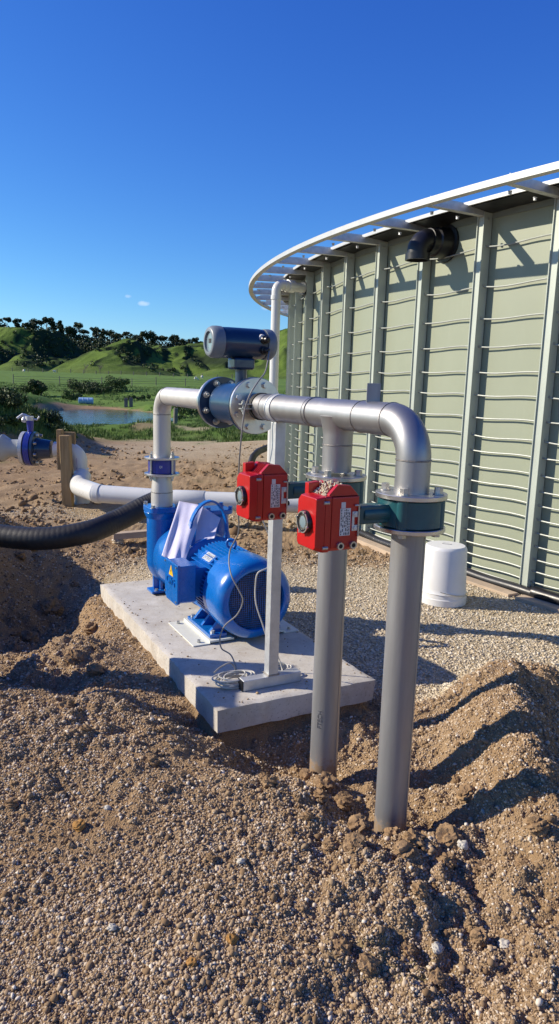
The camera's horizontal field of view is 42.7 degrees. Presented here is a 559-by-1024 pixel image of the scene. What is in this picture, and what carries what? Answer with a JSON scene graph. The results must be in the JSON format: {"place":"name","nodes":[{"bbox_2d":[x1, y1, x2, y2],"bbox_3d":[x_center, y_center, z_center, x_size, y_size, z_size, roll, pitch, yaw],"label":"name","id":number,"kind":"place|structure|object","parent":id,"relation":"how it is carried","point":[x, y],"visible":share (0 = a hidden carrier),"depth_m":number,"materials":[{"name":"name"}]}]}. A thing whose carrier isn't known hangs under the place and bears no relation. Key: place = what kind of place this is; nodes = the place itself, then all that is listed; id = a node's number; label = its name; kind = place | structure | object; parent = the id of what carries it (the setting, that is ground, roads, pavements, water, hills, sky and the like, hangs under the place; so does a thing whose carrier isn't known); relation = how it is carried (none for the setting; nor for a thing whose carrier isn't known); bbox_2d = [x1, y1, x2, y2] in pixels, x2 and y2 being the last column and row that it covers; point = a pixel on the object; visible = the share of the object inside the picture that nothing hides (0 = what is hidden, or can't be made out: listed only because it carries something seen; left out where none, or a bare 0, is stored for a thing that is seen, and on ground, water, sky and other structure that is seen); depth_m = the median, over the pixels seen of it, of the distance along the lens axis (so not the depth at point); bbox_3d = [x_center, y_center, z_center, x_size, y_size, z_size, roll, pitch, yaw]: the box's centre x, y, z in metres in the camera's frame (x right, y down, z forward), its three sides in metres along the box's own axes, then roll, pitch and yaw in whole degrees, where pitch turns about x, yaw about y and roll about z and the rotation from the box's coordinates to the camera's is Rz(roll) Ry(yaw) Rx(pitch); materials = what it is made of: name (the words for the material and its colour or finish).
{"place":"outdoors","nodes":[
{"label":"outdoors","id":0,"kind":"place"},
{"bbox_2d":[52,409,172,424],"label":"pond water","id":1,"kind":"structure","parent":0,"point":[91,416],"depth_m":47.97,"materials":[{"name":"blue liquid"}]},
{"bbox_2d":[0,327,287,378],"bbox_3d":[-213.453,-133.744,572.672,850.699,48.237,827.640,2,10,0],"label":"hills","id":2,"kind":"structure","parent":0,"point":[108,358],"depth_m":371.96,"materials":[{"name":"green plant"}]},
{"bbox_2d":[63,326,76,336],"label":"tree","id":3,"kind":"object","parent":2,"relation":"on","point":[69,330],"visible":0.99,"depth_m":645.02,"materials":[{"name":"green plant"}]},
{"bbox_2d":[0,321,191,351],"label":"woodland","id":4,"kind":"object","parent":2,"relation":"on","point":[99,342],"visible":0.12,"depth_m":644.71,"materials":[{"name":"green plant"}]},
{"bbox_2d":[0,327,269,371],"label":"scrub","id":5,"kind":"object","parent":2,"relation":"on","point":[40,360],"visible":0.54,"depth_m":387.46,"materials":[{"name":"green plant"}]},
{"bbox_2d":[140,330,154,343],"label":"tree","id":6,"kind":"object","parent":2,"relation":"on","point":[149,336],"visible":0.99,"depth_m":647.34,"materials":[{"name":"green plant"}]},
{"bbox_2d":[0,370,558,1023],"bbox_3d":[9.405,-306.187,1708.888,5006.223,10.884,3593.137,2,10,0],"label":"ground","id":7,"kind":"structure","parent":0,"point":[218,454],"depth_m":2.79,"materials":[{"name":"brown gravel"}]},
{"bbox_2d":[0,390,22,409],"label":"weed clump","id":8,"kind":"object","parent":7,"relation":"on","point":[9,400],"visible":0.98,"depth_m":14.34,"materials":[{"name":"green plant"}]},
{"bbox_2d":[4,797,18,809],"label":"dirt clod","id":9,"kind":"object","parent":7,"relation":"on","point":[12,803],"visible":1,"depth_m":2.44,"materials":[{"name":"soil"}]},
{"bbox_2d":[0,386,28,405],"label":"weed clump","id":10,"kind":"object","parent":7,"relation":"on","point":[13,391],"visible":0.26,"depth_m":15.14,"materials":[{"name":"green plant"}]},
{"bbox_2d":[2,411,40,425],"bbox_3d":[-5.184,-1.823,14.204,0.791,0.392,0.558,-7,13,-39],"label":"weed clump","id":11,"kind":"object","parent":7,"relation":"on","point":[11,419],"visible":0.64,"depth_m":14.00,"materials":[{"name":"green plant"}]},
{"bbox_2d":[12,384,39,394],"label":"bush","id":12,"kind":"object","parent":7,"relation":"on","point":[26,388],"visible":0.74,"depth_m":68.97,"materials":[{"name":"green plant"}]},
{"bbox_2d":[21,630,39,644],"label":"dirt clod","id":13,"kind":"object","parent":7,"relation":"on","point":[29,637],"visible":0.78,"depth_m":5.27,"materials":[{"name":"soil"}]},
{"bbox_2d":[27,379,47,395],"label":"bush","id":14,"kind":"object","parent":7,"relation":"on","point":[38,386],"visible":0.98,"depth_m":68.73,"materials":[{"name":"green plant"}]},
{"bbox_2d":[39,596,63,615],"bbox_3d":[-1.838,0.762,5.729,0.194,0.157,0.196,9,13,36],"label":"dirt clod","id":15,"kind":"object","parent":7,"relation":"on","point":[51,605],"visible":1,"depth_m":5.68,"materials":[{"name":"soil"}]},
{"bbox_2d":[41,409,62,424],"bbox_3d":[-5.002,-2.027,15.547,0.906,0.438,0.573,7,12,27],"label":"weed clump","id":16,"kind":"object","parent":7,"relation":"on","point":[50,416],"visible":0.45,"depth_m":15.37,"materials":[{"name":"green plant"}]},
{"bbox_2d":[42,422,73,432],"bbox_3d":[-4.611,-1.678,14.863,0.733,0.380,0.609,5,11,18],"label":"weed clump","id":17,"kind":"object","parent":7,"relation":"on","point":[53,426],"visible":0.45,"depth_m":14.72,"materials":[{"name":"green plant"}]},
{"bbox_2d":[56,429,75,506],"bbox_3d":[-2.558,-0.351,8.600,0.196,1.277,0.240,2,10,0],"label":"timber stake","id":18,"kind":"object","parent":7,"relation":"on","point":[66,441],"visible":0.79,"depth_m":8.46,"materials":[{"name":"brown wood"}]},
{"bbox_2d":[58,698,74,708],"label":"dirt clod","id":19,"kind":"object","parent":7,"relation":"on","point":[67,703],"visible":0.81,"depth_m":3.00,"materials":[{"name":"soil"}]},
{"bbox_2d":[61,389,82,399],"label":"bush","id":20,"kind":"object","parent":7,"relation":"on","point":[66,393],"visible":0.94,"depth_m":64.87,"materials":[{"name":"green plant"}]},
{"bbox_2d":[63,648,83,664],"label":"dirt clod","id":21,"kind":"object","parent":7,"relation":"on","point":[72,656],"visible":0.99,"depth_m":3.78,"materials":[{"name":"soil"}]},
{"bbox_2d":[72,819,85,831],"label":"dirt clod","id":22,"kind":"object","parent":7,"relation":"on","point":[79,825],"visible":1,"depth_m":2.36,"materials":[{"name":"soil"}]},
{"bbox_2d":[66,378,102,394],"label":"bush","id":23,"kind":"object","parent":7,"relation":"on","point":[76,386],"visible":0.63,"depth_m":72.37,"materials":[{"name":"green plant"}]},
{"bbox_2d":[78,724,91,732],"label":"dirt clod","id":24,"kind":"object","parent":7,"relation":"on","point":[85,728],"visible":0.99,"depth_m":2.82,"materials":[{"name":"soil"}]},
{"bbox_2d":[78,397,93,403],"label":"drum","id":25,"kind":"object","parent":7,"relation":"on","point":[83,400],"visible":0.91,"depth_m":61.20,"materials":[{"name":"plastic"}]},
{"bbox_2d":[84,622,96,635],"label":"dirt clod","id":26,"kind":"object","parent":7,"relation":"on","point":[90,628],"visible":0.77,"depth_m":4.49,"materials":[{"name":"soil"}]},
{"bbox_2d":[86,663,103,676],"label":"dirt clod","id":27,"kind":"object","parent":7,"relation":"on","point":[92,669],"visible":1,"depth_m":3.65,"materials":[{"name":"soil"}]},
{"bbox_2d":[83,384,112,394],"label":"bush","id":28,"kind":"object","parent":7,"relation":"on","point":[89,390],"visible":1,"depth_m":70.41,"materials":[{"name":"green plant"}]},
{"bbox_2d":[13,374,208,385],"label":"farm fence","id":29,"kind":"object","parent":7,"relation":"on","point":[101,380],"visible":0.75,"depth_m":109.20,"materials":[{"name":"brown wood"}]},
{"bbox_2d":[101,375,130,391],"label":"bush","id":30,"kind":"object","parent":7,"relation":"on","point":[118,383],"visible":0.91,"depth_m":72.47,"materials":[{"name":"green plant"}]},
{"bbox_2d":[113,529,146,539],"bbox_3d":[-1.433,0.218,6.895,0.339,0.080,0.090,-1,11,-16],"label":"timber offcut","id":31,"kind":"object","parent":7,"relation":"on","point":[130,534],"visible":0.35,"depth_m":6.86,"materials":[{"name":"brown wood"}]},
{"bbox_2d":[0,401,267,443],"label":"bank grass","id":32,"kind":"structure","parent":7,"relation":"on","point":[228,437],"depth_m":19.27,"materials":[{"name":"green plant"}]},
{"bbox_2d":[12,368,268,378],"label":"farm fence","id":33,"kind":"object","parent":7,"relation":"on","point":[110,371],"visible":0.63,"depth_m":234.27,"materials":[{"name":"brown wood"}]},
{"bbox_2d":[0,382,285,421],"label":"paddock grass","id":34,"kind":"structure","parent":7,"relation":"on","point":[116,399],"depth_m":70.70,"materials":[{"name":"green plant"}]},
{"bbox_2d":[0,432,296,557],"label":"soil crumbs","id":35,"kind":"object","parent":7,"relation":"on","point":[232,531],"visible":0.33,"depth_m":8.50,"materials":[{"name":"brown soil"}]},
{"bbox_2d":[145,755,159,766],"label":"dirt clod","id":36,"kind":"object","parent":7,"relation":"on","point":[153,760],"visible":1,"depth_m":2.66,"materials":[{"name":"soil"}]},
{"bbox_2d":[161,783,172,792],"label":"dirt clod","id":37,"kind":"object","parent":7,"relation":"on","point":[167,787],"visible":1,"depth_m":2.53,"materials":[{"name":"soil"}]},
{"bbox_2d":[70,468,297,512],"bbox_3d":[-0.461,0.162,7.844,4.507,0.973,0.801,5,11,17],"label":"drain pipeline","id":38,"kind":"object","parent":7,"relation":"on","point":[84,489],"visible":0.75,"depth_m":7.82,"materials":[{"name":"white plastic"}]},
{"bbox_2d":[52,442,87,472],"bbox_3d":[-2.527,-0.639,8.657,0.394,0.413,0.189,2,10,0],"label":"white riser","id":39,"kind":"object","parent":38,"relation":"attached to","point":[79,458],"visible":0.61,"depth_m":8.58,"materials":[{"name":"plastic"}]},
{"bbox_2d":[0,413,53,465],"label":"valve","id":40,"kind":"object","parent":39,"relation":"attached to","point":[29,447],"visible":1,"depth_m":8.53,"materials":[{"name":"blue paint"}]},
{"bbox_2d":[173,406,198,415],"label":"bush","id":41,"kind":"object","parent":7,"relation":"on","point":[184,410],"visible":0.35,"depth_m":43.07,"materials":[{"name":"green plant"}]},
{"bbox_2d":[186,957,196,966],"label":"stone","id":42,"kind":"object","parent":7,"relation":"on","point":[191,961],"visible":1,"depth_m":1.87,"materials":[{"name":"stone"}]},
{"bbox_2d":[204,852,217,863],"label":"dirt clod","id":43,"kind":"object","parent":7,"relation":"on","point":[211,857],"visible":1,"depth_m":2.23,"materials":[{"name":"soil"}]},
{"bbox_2d":[226,932,238,945],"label":"dirt clod","id":44,"kind":"object","parent":7,"relation":"on","point":[232,938],"visible":1,"depth_m":1.95,"materials":[{"name":"soil"}]},
{"bbox_2d":[100,579,375,732],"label":"concrete slab","id":45,"kind":"structure","parent":7,"relation":"on","point":[191,677],"depth_m":3.61,"materials":[{"name":"grey concrete"}]},
{"bbox_2d":[143,500,298,646],"bbox_3d":[-0.424,0.274,4.337,0.683,0.686,1.272,-4,12,-27],"label":"pump set","id":46,"kind":"object","parent":45,"relation":"on","point":[200,576],"visible":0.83,"depth_m":3.92,"materials":[{"name":"blue paint"}]},
{"bbox_2d":[0,492,150,549],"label":"suction hose","id":47,"kind":"object","parent":46,"relation":"attached to","point":[115,521],"visible":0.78,"depth_m":5.10,"materials":[{"name":"black rubber"}]},
{"bbox_2d":[144,471,179,506],"bbox_3d":[-0.766,-0.150,4.652,0.226,0.214,0.226,2,10,0],"label":"steel reducer","id":48,"kind":"object","parent":46,"relation":"on","point":[161,491],"visible":0.81,"depth_m":4.60,"materials":[{"name":"silver metal"}]},
{"bbox_2d":[148,451,175,480],"bbox_3d":[-0.761,-0.297,4.623,0.183,0.175,0.188,2,10,0],"label":"wafer check valve","id":49,"kind":"object","parent":48,"relation":"attached to","point":[161,467],"visible":0.9,"depth_m":4.55,"materials":[{"name":"metal"}]},
{"bbox_2d":[144,377,217,460],"bbox_3d":[-0.554,-0.530,4.196,0.262,0.528,1.086,-4,12,-27],"label":"steel riser","id":50,"kind":"object","parent":49,"relation":"attached to","point":[167,399],"visible":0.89,"depth_m":4.51,"materials":[{"name":"silver metal"}]},
{"bbox_2d":[162,501,203,558],"bbox_3d":[-0.587,0.123,4.293,0.169,0.312,0.396,4,10,10],"label":"cloth","id":51,"kind":"object","parent":46,"relation":"attached to","point":[179,539],"visible":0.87,"depth_m":4.29,"materials":[{"name":"white fabric"}]},
{"bbox_2d":[195,508,220,541],"bbox_3d":[-0.444,0.071,4.357,0.141,0.197,0.190,3,10,7],"label":"document sleeve","id":52,"kind":"object","parent":46,"relation":"attached to","point":[208,523],"visible":0.95,"depth_m":4.37,"materials":[{"name":"clear plastic"}]},
{"bbox_2d":[114,583,368,702],"bbox_3d":[-0.383,0.649,4.181,0.783,0.015,2.050,-4,12,-27],"label":"slab grit","id":53,"kind":"object","parent":45,"relation":"on","point":[238,652],"visible":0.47,"depth_m":3.69,"materials":[{"name":"gravel"}]},
{"bbox_2d":[238,394,300,691],"bbox_3d":[-0.028,0.147,3.240,0.306,1.349,0.061,-4,12,-27],"label":"support post","id":54,"kind":"object","parent":45,"relation":"on","point":[270,675],"visible":0.86,"depth_m":3.27,"materials":[{"name":"metal"}]},
{"bbox_2d":[254,521,291,670],"bbox_3d":[-0.013,0.414,3.424,0.172,0.759,0.168,6,11,23],"label":"cable","id":55,"kind":"object","parent":54,"relation":"attached to","point":[286,665],"visible":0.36,"depth_m":3.39,"materials":[{"name":"plastic"}]},
{"bbox_2d":[229,377,447,502],"bbox_3d":[0.187,-0.328,2.782,0.262,0.375,1.321,-4,12,-27],"label":"steel pipework","id":56,"kind":"object","parent":54,"relation":"attached to","point":[340,422],"visible":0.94,"depth_m":2.57,"materials":[{"name":"silver metal"}]},
{"bbox_2d":[198,325,277,433],"bbox_3d":[-0.200,-0.644,3.485,0.337,0.498,0.432,-4,12,-27],"label":"flow meter","id":57,"kind":"object","parent":56,"relation":"attached to","point":[241,349],"visible":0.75,"depth_m":3.41,"materials":[{"name":"blue paint"}]},
{"bbox_2d":[212,351,269,688],"bbox_3d":[-0.180,0.024,3.339,0.200,1.546,0.430,2,10,4],"label":"signal cable","id":58,"kind":"object","parent":57,"relation":"hanging from","point":[226,683],"visible":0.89,"depth_m":3.35,"materials":[{"name":"grey plastic"}]},
{"bbox_2d":[239,393,266,419],"bbox_3d":[-0.102,-0.483,3.272,0.174,0.125,0.036,-4,12,-27],"label":"earth clamp","id":59,"kind":"object","parent":56,"relation":"attached to","point":[243,403],"visible":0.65,"depth_m":3.25,"materials":[{"name":"metal"}]},
{"bbox_2d":[261,774,277,788],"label":"dirt clod","id":60,"kind":"object","parent":7,"relation":"on","point":[267,780],"visible":0.98,"depth_m":2.58,"materials":[{"name":"soil"}]},
{"bbox_2d":[299,768,315,781],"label":"dirt clod","id":61,"kind":"object","parent":7,"relation":"on","point":[305,774],"visible":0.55,"depth_m":2.89,"materials":[{"name":"soil"}]},
{"bbox_2d":[300,810,314,821],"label":"dirt clod","id":62,"kind":"object","parent":7,"relation":"on","point":[307,815],"visible":1,"depth_m":2.41,"materials":[{"name":"soil"}]},
{"bbox_2d":[313,788,328,803],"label":"dirt clod","id":63,"kind":"object","parent":7,"relation":"on","point":[321,795],"visible":0.94,"depth_m":2.62,"materials":[{"name":"soil"}]},
{"bbox_2d":[314,771,335,791],"bbox_3d":[0.178,1.046,2.777,0.082,0.060,0.080,5,31,34],"label":"dirt clod","id":64,"kind":"object","parent":7,"relation":"on","point":[324,780],"visible":0.95,"depth_m":2.76,"materials":[{"name":"soil"}]},
{"bbox_2d":[322,836,339,851],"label":"dirt clod","id":65,"kind":"object","parent":7,"relation":"on","point":[331,844],"visible":1,"depth_m":2.32,"materials":[{"name":"soil"}]},
{"bbox_2d":[309,502,363,777],"bbox_3d":[0.194,0.650,2.889,0.234,1.400,0.234,2,10,0],"label":"standpipe","id":66,"kind":"object","parent":7,"relation":"on","point":[330,612],"visible":0.59,"depth_m":2.83,"materials":[{"name":"grey pvc plastic"},{"name":"zinc"}]},
{"bbox_2d":[234,461,363,521],"bbox_3d":[0.081,-0.086,2.684,0.517,0.207,0.212,-4,12,-27],"label":"actuated valve","id":67,"kind":"object","parent":66,"relation":"attached to","point":[263,491],"visible":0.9,"depth_m":2.57,"materials":[{"name":"red paint"}]},
{"bbox_2d":[234,486,246,505],"bbox_3d":[-0.140,-0.058,2.573,0.020,0.072,0.072,-4,12,-27],"label":"position window","id":68,"kind":"structure","parent":67,"relation":"in","point":[240,492],"depth_m":2.56,"materials":[{"name":"clear plastic"}]},
{"bbox_2d":[248,442,285,461],"bbox_3d":[-0.194,-0.912,10.878,0.217,0.294,1.456,6,11,22],"label":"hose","id":69,"kind":"object","parent":67,"relation":"attached to","point":[255,453],"visible":0.51,"depth_m":10.46,"materials":[{"name":"grey plastic"}]},
{"bbox_2d":[333,936,351,956],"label":"dirt clod","id":70,"kind":"object","parent":7,"relation":"on","point":[342,944],"visible":1,"depth_m":1.94,"materials":[{"name":"soil"}]},
{"bbox_2d":[334,791,353,811],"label":"dirt clod","id":71,"kind":"object","parent":7,"relation":"on","point":[343,801],"visible":0.93,"depth_m":2.69,"materials":[{"name":"soil"}]},
{"bbox_2d":[343,832,365,851],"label":"dirt clod","id":72,"kind":"object","parent":7,"relation":"on","point":[353,840],"visible":0.88,"depth_m":2.29,"materials":[{"name":"soil"}]},
{"bbox_2d":[347,813,370,833],"bbox_3d":[0.270,1.072,2.438,0.088,0.069,0.084,-15,11,40],"label":"dirt clod","id":73,"kind":"object","parent":7,"relation":"on","point":[358,822],"visible":0.85,"depth_m":2.43,"materials":[{"name":"soil"}]},
{"bbox_2d":[356,952,380,976],"bbox_3d":[0.237,1.208,1.914,0.060,0.049,0.060,10,13,38],"label":"dirt clod","id":74,"kind":"object","parent":7,"relation":"on","point":[367,963],"visible":1,"depth_m":1.90,"materials":[{"name":"soil"}]},
{"bbox_2d":[357,536,389,553],"bbox_3d":[1.007,0.366,6.826,0.110,0.044,1.225,-3,11,-25],"label":"plank","id":75,"kind":"object","parent":7,"relation":"on","point":[375,546],"visible":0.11,"depth_m":6.96,"materials":[{"name":"beige wood"}]},
{"bbox_2d":[382,826,400,837],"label":"dirt clod","id":76,"kind":"object","parent":7,"relation":"on","point":[390,831],"visible":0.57,"depth_m":2.41,"materials":[{"name":"soil"}]},
{"bbox_2d":[249,161,558,592],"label":"water tank","id":77,"kind":"object","parent":7,"relation":"on","point":[442,323],"visible":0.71,"depth_m":5.94,"materials":[{"name":"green metal"}]},
{"bbox_2d":[267,280,306,462],"bbox_3d":[0.123,-1.487,9.079,0.690,2.885,0.240,-8,14,-44],"label":"overflow downpipe","id":78,"kind":"object","parent":77,"relation":"attached to","point":[288,286],"visible":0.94,"depth_m":8.74,"materials":[{"name":"white plastic"}]},
{"bbox_2d":[393,839,418,862],"bbox_3d":[0.405,1.085,2.280,0.078,0.069,0.082,5,17,-39],"label":"dirt clod","id":79,"kind":"object","parent":7,"relation":"on","point":[404,849],"visible":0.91,"depth_m":2.26,"materials":[{"name":"soil"}]},
{"bbox_2d":[373,523,445,833],"bbox_3d":[0.408,0.730,2.484,0.234,1.400,0.234,2,10,0],"label":"standpipe","id":80,"kind":"object","parent":7,"relation":"on","point":[405,581],"visible":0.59,"depth_m":2.40,"materials":[{"name":"grey pvc plastic"},{"name":"zinc"}]},
{"bbox_2d":[296,480,445,552],"bbox_3d":[0.295,0.000,2.280,0.517,0.210,0.212,-4,12,-27],"label":"actuated valve","id":81,"kind":"object","parent":80,"relation":"attached to","point":[332,515],"visible":0.98,"depth_m":2.18,"materials":[{"name":"red paint"}]},
{"bbox_2d":[296,510,311,533],"bbox_3d":[0.074,0.030,2.169,0.020,0.072,0.072,-4,12,-27],"label":"position window","id":82,"kind":"structure","parent":81,"relation":"in","point":[304,520],"depth_m":2.16,"materials":[{"name":"clear plastic"}]},
{"bbox_2d":[401,941,417,955],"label":"dirt clod","id":83,"kind":"object","parent":7,"relation":"on","point":[409,949],"visible":1,"depth_m":1.99,"materials":[{"name":"soil"}]},
{"bbox_2d":[403,828,426,847],"bbox_3d":[0.447,1.077,2.348,0.083,0.061,0.083,21,-2,15],"label":"dirt clod","id":84,"kind":"object","parent":7,"relation":"on","point":[413,837],"visible":0.75,"depth_m":2.33,"materials":[{"name":"soil"}]},
{"bbox_2d":[411,880,427,899],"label":"dirt clod","id":85,"kind":"object","parent":7,"relation":"on","point":[419,889],"visible":1,"depth_m":2.11,"materials":[{"name":"soil"}]},
{"bbox_2d":[429,970,445,986],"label":"dirt clod","id":86,"kind":"object","parent":7,"relation":"on","point":[437,977],"visible":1,"depth_m":1.89,"materials":[{"name":"soil"}]},
{"bbox_2d":[432,941,442,953],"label":"stone","id":87,"kind":"object","parent":7,"relation":"on","point":[437,947],"visible":1,"depth_m":1.99,"materials":[{"name":"white stone"}]},
{"bbox_2d":[422,541,467,607],"bbox_3d":[1.205,0.445,5.214,0.351,0.429,0.350,2,10,0],"label":"plastic bucket","id":88,"kind":"object","parent":7,"relation":"on","point":[445,574],"visible":0.91,"depth_m":5.09,"materials":[{"name":"plastic"}]},
{"bbox_2d":[359,529,531,595],"bbox_3d":[1.268,0.218,7.515,0.933,0.088,8.518,-2,11,-22],"label":"foot drain hose","id":89,"kind":"object","parent":7,"relation":"on","point":[518,588],"visible":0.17,"depth_m":5.75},
{"bbox_2d":[436,852,456,869],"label":"dirt clod","id":90,"kind":"object","parent":7,"relation":"on","point":[449,861],"visible":0.84,"depth_m":2.27,"materials":[{"name":"soil"}]},
{"bbox_2d":[435,822,462,849],"bbox_3d":[0.565,1.083,2.379,0.098,0.083,0.091,4,11,14],"label":"dirt clod","id":91,"kind":"object","parent":7,"relation":"on","point":[447,835],"visible":0.88,"depth_m":2.36,"materials":[{"name":"soil"}]},
{"bbox_2d":[457,839,468,849],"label":"stone","id":92,"kind":"object","parent":7,"relation":"on","point":[462,844],"visible":1,"depth_m":2.32,"materials":[{"name":"white stone"}]},
{"bbox_2d":[456,783,474,802],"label":"dirt clod","id":93,"kind":"object","parent":7,"relation":"on","point":[465,792],"visible":0.93,"depth_m":2.59,"materials":[{"name":"soil"}]},
{"bbox_2d":[471,860,483,876],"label":"dirt clod","id":94,"kind":"object","parent":7,"relation":"on","point":[477,868],"visible":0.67,"depth_m":2.27,"materials":[{"name":"soil"}]},
{"bbox_2d":[469,926,488,946],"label":"dirt clod","id":95,"kind":"object","parent":7,"relation":"on","point":[478,935],"visible":1,"depth_m":2.02,"materials":[{"name":"soil"}]},
{"bbox_2d":[466,576,517,596],"bbox_3d":[1.535,0.562,5.834,0.110,0.044,0.947,-4,12,-31],"label":"plank","id":96,"kind":"object","parent":7,"relation":"on","point":[490,587],"visible":0.3,"depth_m":5.60,"materials":[{"name":"beige wood"}]},
{"bbox_2d":[498,938,509,948],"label":"stone","id":97,"kind":"object","parent":7,"relation":"on","point":[503,943],"visible":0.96,"depth_m":2.02,"materials":[{"name":"white stone"}]},
{"bbox_2d":[514,857,529,866],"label":"dirt clod","id":98,"kind":"object","parent":7,"relation":"on","point":[520,861],"visible":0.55,"depth_m":2.23,"materials":[{"name":"soil"}]},
{"bbox_2d":[524,814,549,837],"bbox_3d":[0.824,1.003,2.287,0.079,0.062,0.076,2,10,3],"label":"dirt clod","id":99,"kind":"object","parent":7,"relation":"on","point":[538,825],"visible":0.98,"depth_m":2.26,"materials":[{"name":"soil"}]},
{"bbox_2d":[515,595,558,612],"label":"plank","id":100,"kind":"object","parent":7,"relation":"on","point":[538,602],"visible":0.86,"depth_m":5.23,"materials":[{"name":"wood"}]},
{"bbox_2d":[530,586,558,604],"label":"pipe sleeve","id":101,"kind":"object","parent":7,"relation":"on","point":[546,595],"visible":0.81,"depth_m":5.26,"materials":[{"name":"silver metal"}]},
{"bbox_2d":[0,0,558,345],"label":"sky","id":102,"kind":"structure","parent":0,"point":[155,155],"materials":[{"name":"blue"}]},
{"bbox_2d":[1,504,558,701],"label":"yard gravel","id":103,"kind":"structure","parent":0,"point":[374,668],"depth_m":4.65,"materials":[{"name":"beige gravel"}]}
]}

